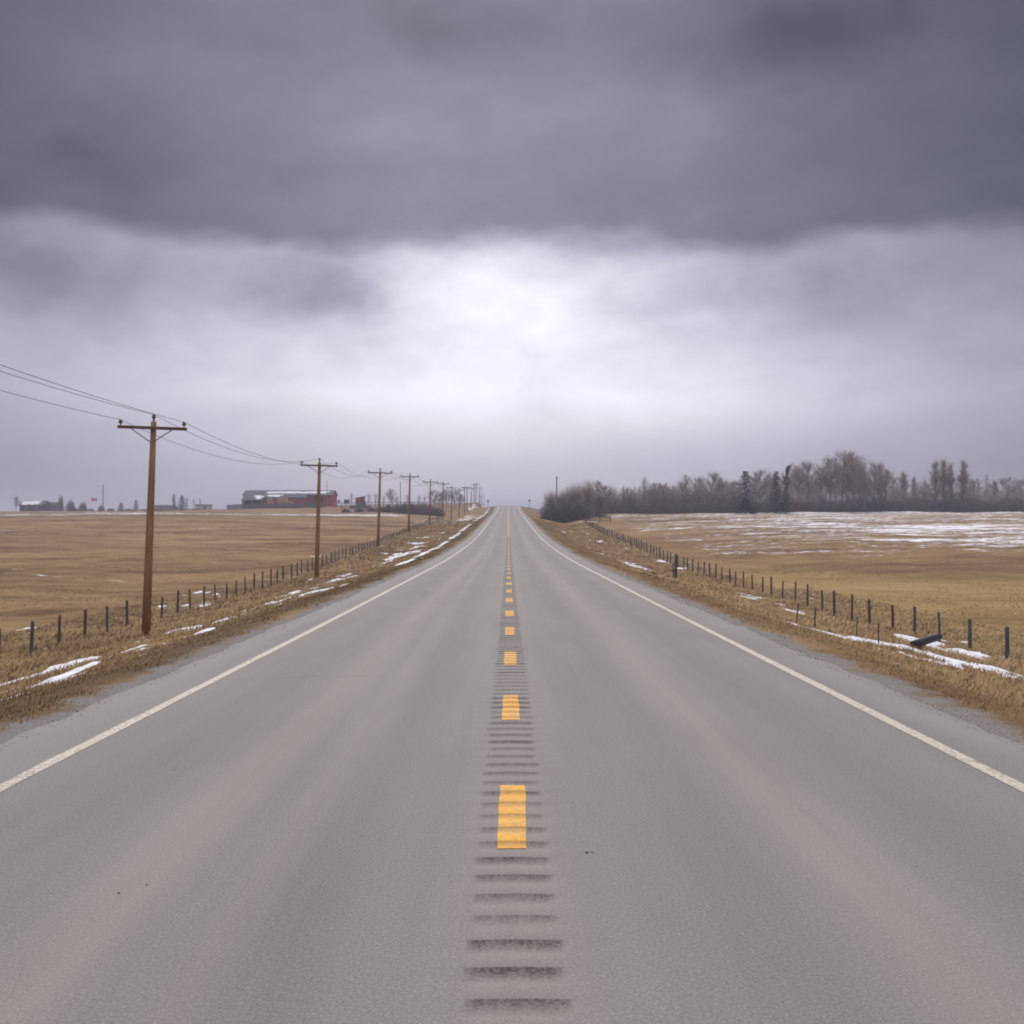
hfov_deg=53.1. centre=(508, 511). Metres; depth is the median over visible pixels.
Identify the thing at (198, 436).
overhead wire
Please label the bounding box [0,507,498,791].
edge line
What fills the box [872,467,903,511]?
aspen tree
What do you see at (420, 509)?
bare shrub
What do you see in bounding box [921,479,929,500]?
poplar tree
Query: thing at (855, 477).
aspen tree
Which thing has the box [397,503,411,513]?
bare shrub
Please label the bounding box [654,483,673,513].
aspen tree
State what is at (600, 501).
willow shrub
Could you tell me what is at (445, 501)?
aspen tree
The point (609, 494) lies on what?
aspen tree
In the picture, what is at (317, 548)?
utility pole
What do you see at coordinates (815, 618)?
stake
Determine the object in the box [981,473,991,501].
poplar tree
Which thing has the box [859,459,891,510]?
aspen tree
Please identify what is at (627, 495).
aspen tree
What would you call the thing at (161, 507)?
house
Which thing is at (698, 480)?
aspen tree
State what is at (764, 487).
aspen tree
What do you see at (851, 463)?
aspen tree
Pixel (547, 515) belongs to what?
bare shrub
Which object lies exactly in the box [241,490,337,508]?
barn
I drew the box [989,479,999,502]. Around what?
poplar tree
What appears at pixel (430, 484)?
utility pole
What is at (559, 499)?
willow shrub
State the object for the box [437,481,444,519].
utility pole
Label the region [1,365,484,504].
overhead wire
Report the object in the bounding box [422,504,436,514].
bare shrub
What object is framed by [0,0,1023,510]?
sky
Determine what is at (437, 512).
bare shrub
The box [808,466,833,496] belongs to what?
aspen tree
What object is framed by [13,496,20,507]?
aspen tree
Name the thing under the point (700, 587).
grass
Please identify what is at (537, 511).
gravel road
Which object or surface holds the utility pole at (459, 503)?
on the ground at (980, 543)
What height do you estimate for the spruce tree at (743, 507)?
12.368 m
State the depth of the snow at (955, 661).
33.75 m
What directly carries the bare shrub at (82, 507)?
on the ground at (980, 543)
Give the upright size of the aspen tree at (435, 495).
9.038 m
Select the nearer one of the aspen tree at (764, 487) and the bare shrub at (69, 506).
the aspen tree at (764, 487)
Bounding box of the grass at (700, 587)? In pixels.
[0,518,1023,729]
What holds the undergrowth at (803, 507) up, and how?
on the ground at (980, 543)
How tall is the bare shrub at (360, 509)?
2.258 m
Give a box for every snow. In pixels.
[0,504,489,694]
[536,509,1022,679]
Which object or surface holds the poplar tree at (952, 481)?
on the ground at (980, 543)
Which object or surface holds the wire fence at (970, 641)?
on the ground at (980, 543)
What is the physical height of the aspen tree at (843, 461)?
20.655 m
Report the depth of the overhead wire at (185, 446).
48.98 m
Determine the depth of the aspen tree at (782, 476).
318.78 m
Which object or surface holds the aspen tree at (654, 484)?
on the ground at (980, 543)
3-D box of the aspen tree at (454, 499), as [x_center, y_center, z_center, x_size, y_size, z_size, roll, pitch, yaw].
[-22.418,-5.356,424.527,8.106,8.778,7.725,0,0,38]
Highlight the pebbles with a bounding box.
[0,564,1023,750]
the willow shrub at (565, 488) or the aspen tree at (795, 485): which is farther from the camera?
the aspen tree at (795, 485)
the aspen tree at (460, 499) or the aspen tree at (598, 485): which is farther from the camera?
the aspen tree at (460, 499)
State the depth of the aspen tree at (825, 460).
305.38 m
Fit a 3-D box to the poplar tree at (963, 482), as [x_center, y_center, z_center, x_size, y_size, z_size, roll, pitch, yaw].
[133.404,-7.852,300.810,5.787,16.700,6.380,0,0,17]
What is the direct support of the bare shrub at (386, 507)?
on the ground at (980, 543)
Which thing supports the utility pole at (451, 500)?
on the ground at (980, 543)
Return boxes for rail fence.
[121,508,221,510]
[332,502,458,507]
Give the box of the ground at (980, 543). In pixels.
[0,502,1023,743]
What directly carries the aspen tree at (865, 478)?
on the ground at (980, 543)
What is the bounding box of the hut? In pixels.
[195,504,211,509]
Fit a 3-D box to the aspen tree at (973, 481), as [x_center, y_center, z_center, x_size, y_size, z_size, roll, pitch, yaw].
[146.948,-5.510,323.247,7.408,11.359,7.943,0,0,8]
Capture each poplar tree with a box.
[171,494,175,508]
[637,487,643,511]
[642,476,648,505]
[897,471,909,499]
[908,476,919,501]
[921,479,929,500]
[928,459,941,508]
[938,458,952,501]
[946,463,958,508]
[955,458,969,505]
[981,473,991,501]
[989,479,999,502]
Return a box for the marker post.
[672,554,676,578]
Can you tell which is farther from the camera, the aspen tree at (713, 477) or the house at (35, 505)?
the house at (35, 505)
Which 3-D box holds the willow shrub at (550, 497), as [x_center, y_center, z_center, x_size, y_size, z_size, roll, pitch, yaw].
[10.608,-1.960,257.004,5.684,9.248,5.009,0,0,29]
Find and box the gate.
[589,515,610,521]
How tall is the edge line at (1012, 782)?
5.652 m
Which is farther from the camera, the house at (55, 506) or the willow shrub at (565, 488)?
the house at (55, 506)
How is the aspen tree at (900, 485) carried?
on the ground at (980, 543)
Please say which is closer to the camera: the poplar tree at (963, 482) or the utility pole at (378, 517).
the utility pole at (378, 517)
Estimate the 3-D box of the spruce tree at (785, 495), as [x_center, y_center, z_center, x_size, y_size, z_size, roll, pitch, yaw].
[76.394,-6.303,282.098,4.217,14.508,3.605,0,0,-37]
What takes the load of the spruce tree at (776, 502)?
on the ground at (980, 543)
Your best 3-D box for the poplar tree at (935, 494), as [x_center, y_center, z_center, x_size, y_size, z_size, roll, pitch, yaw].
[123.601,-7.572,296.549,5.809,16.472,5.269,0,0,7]
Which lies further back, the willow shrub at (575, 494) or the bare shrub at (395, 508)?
the bare shrub at (395, 508)
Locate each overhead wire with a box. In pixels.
[0,390,477,492]
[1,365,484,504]
[1,371,483,503]
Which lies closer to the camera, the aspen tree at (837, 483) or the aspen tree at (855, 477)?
the aspen tree at (855, 477)
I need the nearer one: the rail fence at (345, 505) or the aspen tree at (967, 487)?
the aspen tree at (967, 487)
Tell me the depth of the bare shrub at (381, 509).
345.71 m
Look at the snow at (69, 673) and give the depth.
36.16 m
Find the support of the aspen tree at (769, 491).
on the ground at (980, 543)
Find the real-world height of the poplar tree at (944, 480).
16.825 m
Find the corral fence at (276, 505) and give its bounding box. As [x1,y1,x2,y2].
[227,503,324,509]
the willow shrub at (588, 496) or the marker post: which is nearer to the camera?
the marker post
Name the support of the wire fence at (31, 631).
on the ground at (980, 543)
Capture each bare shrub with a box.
[64,500,75,510]
[79,502,86,510]
[98,503,104,510]
[354,507,364,511]
[365,507,374,511]
[373,506,388,511]
[382,504,393,511]
[391,502,400,512]
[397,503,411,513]
[406,502,418,513]
[414,502,428,514]
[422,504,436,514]
[431,506,445,515]
[540,500,565,520]
[550,498,584,522]
[566,501,594,519]
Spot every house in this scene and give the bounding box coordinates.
[18,501,52,510]
[50,502,58,510]
[154,505,176,510]
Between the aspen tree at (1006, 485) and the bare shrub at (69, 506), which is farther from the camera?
the bare shrub at (69, 506)
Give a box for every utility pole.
[117,414,186,635]
[300,458,337,576]
[368,468,391,546]
[400,475,418,531]
[423,479,434,523]
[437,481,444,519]
[446,487,456,518]
[458,488,463,516]
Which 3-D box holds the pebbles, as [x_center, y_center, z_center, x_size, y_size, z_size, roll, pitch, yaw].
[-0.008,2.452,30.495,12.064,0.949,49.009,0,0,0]
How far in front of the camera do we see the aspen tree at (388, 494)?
429.37 m
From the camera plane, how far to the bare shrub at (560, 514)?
248.42 m
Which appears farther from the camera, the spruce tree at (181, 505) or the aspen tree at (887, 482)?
the spruce tree at (181, 505)
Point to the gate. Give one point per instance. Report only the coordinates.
(599, 518)
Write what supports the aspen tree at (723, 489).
on the ground at (980, 543)
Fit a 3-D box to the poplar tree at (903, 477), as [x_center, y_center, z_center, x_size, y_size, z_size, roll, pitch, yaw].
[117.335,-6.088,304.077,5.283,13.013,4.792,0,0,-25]
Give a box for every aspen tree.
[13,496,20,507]
[385,488,396,506]
[427,489,441,506]
[435,492,445,508]
[441,489,453,508]
[447,490,462,508]
[455,494,466,507]
[587,479,606,497]
[598,485,614,503]
[618,488,634,502]
[646,481,660,503]
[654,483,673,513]
[673,474,695,511]
[691,476,708,500]
[699,471,725,505]
[717,478,729,508]
[724,480,741,507]
[744,469,777,501]
[749,476,761,493]
[762,472,782,500]
[779,470,803,497]
[781,465,804,495]
[784,459,824,502]
[800,473,814,501]
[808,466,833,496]
[812,455,842,494]
[819,448,870,501]
[826,463,849,501]
[832,454,870,504]
[846,459,878,511]
[858,470,875,497]
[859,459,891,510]
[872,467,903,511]
[890,477,910,499]
[955,477,975,494]
[966,478,983,495]
[992,475,1022,499]
[1014,477,1023,498]
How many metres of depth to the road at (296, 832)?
6.20 m
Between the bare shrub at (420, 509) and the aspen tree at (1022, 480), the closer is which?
the aspen tree at (1022, 480)
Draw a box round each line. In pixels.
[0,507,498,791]
[497,506,525,848]
[518,507,1023,791]
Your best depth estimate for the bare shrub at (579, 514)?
247.83 m
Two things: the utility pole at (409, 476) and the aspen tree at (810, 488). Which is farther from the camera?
the aspen tree at (810, 488)
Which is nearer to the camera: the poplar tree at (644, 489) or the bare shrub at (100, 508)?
the poplar tree at (644, 489)
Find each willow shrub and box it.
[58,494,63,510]
[540,488,557,517]
[553,488,568,506]
[559,486,571,505]
[566,480,583,505]
[577,477,603,516]
[592,491,608,516]
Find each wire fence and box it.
[0,516,440,654]
[583,517,1023,659]
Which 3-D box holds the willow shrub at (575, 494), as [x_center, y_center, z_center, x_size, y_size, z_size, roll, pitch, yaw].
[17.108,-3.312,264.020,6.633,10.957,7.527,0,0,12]
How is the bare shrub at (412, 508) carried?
on the ground at (980, 543)
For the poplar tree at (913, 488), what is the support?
on the ground at (980, 543)
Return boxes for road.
[0,506,1023,1023]
[525,510,542,512]
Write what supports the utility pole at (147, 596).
on the ground at (980, 543)
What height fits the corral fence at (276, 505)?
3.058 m
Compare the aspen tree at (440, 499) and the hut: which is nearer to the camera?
the aspen tree at (440, 499)
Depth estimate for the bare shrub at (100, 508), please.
559.47 m
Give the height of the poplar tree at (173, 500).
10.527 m
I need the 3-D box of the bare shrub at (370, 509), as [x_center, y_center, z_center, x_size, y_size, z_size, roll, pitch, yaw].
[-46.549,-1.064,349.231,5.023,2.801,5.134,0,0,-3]
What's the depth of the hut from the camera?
560.00 m
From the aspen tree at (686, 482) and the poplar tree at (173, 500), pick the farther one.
the poplar tree at (173, 500)
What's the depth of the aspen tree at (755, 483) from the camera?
322.96 m
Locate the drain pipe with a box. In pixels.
[910,633,941,647]
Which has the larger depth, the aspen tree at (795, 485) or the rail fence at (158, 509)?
the rail fence at (158, 509)
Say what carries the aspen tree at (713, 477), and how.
on the ground at (980, 543)
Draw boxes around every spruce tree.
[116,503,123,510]
[177,495,187,510]
[731,471,761,513]
[765,471,784,512]
[778,463,792,513]
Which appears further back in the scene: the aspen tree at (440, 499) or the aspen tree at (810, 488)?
the aspen tree at (440, 499)
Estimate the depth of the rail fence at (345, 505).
435.97 m
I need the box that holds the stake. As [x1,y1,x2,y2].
[814,607,815,627]
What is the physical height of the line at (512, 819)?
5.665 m
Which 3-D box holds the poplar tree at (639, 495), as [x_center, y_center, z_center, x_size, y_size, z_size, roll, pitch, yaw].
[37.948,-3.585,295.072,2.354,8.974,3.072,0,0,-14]
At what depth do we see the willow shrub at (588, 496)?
264.95 m
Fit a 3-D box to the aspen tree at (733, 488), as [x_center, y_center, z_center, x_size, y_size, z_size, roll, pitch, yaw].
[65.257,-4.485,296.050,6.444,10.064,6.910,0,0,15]
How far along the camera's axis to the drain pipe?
35.17 m
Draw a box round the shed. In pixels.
[355,496,365,507]
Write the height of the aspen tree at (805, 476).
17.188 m
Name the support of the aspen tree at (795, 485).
on the ground at (980, 543)
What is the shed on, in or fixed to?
on the ground at (980, 543)

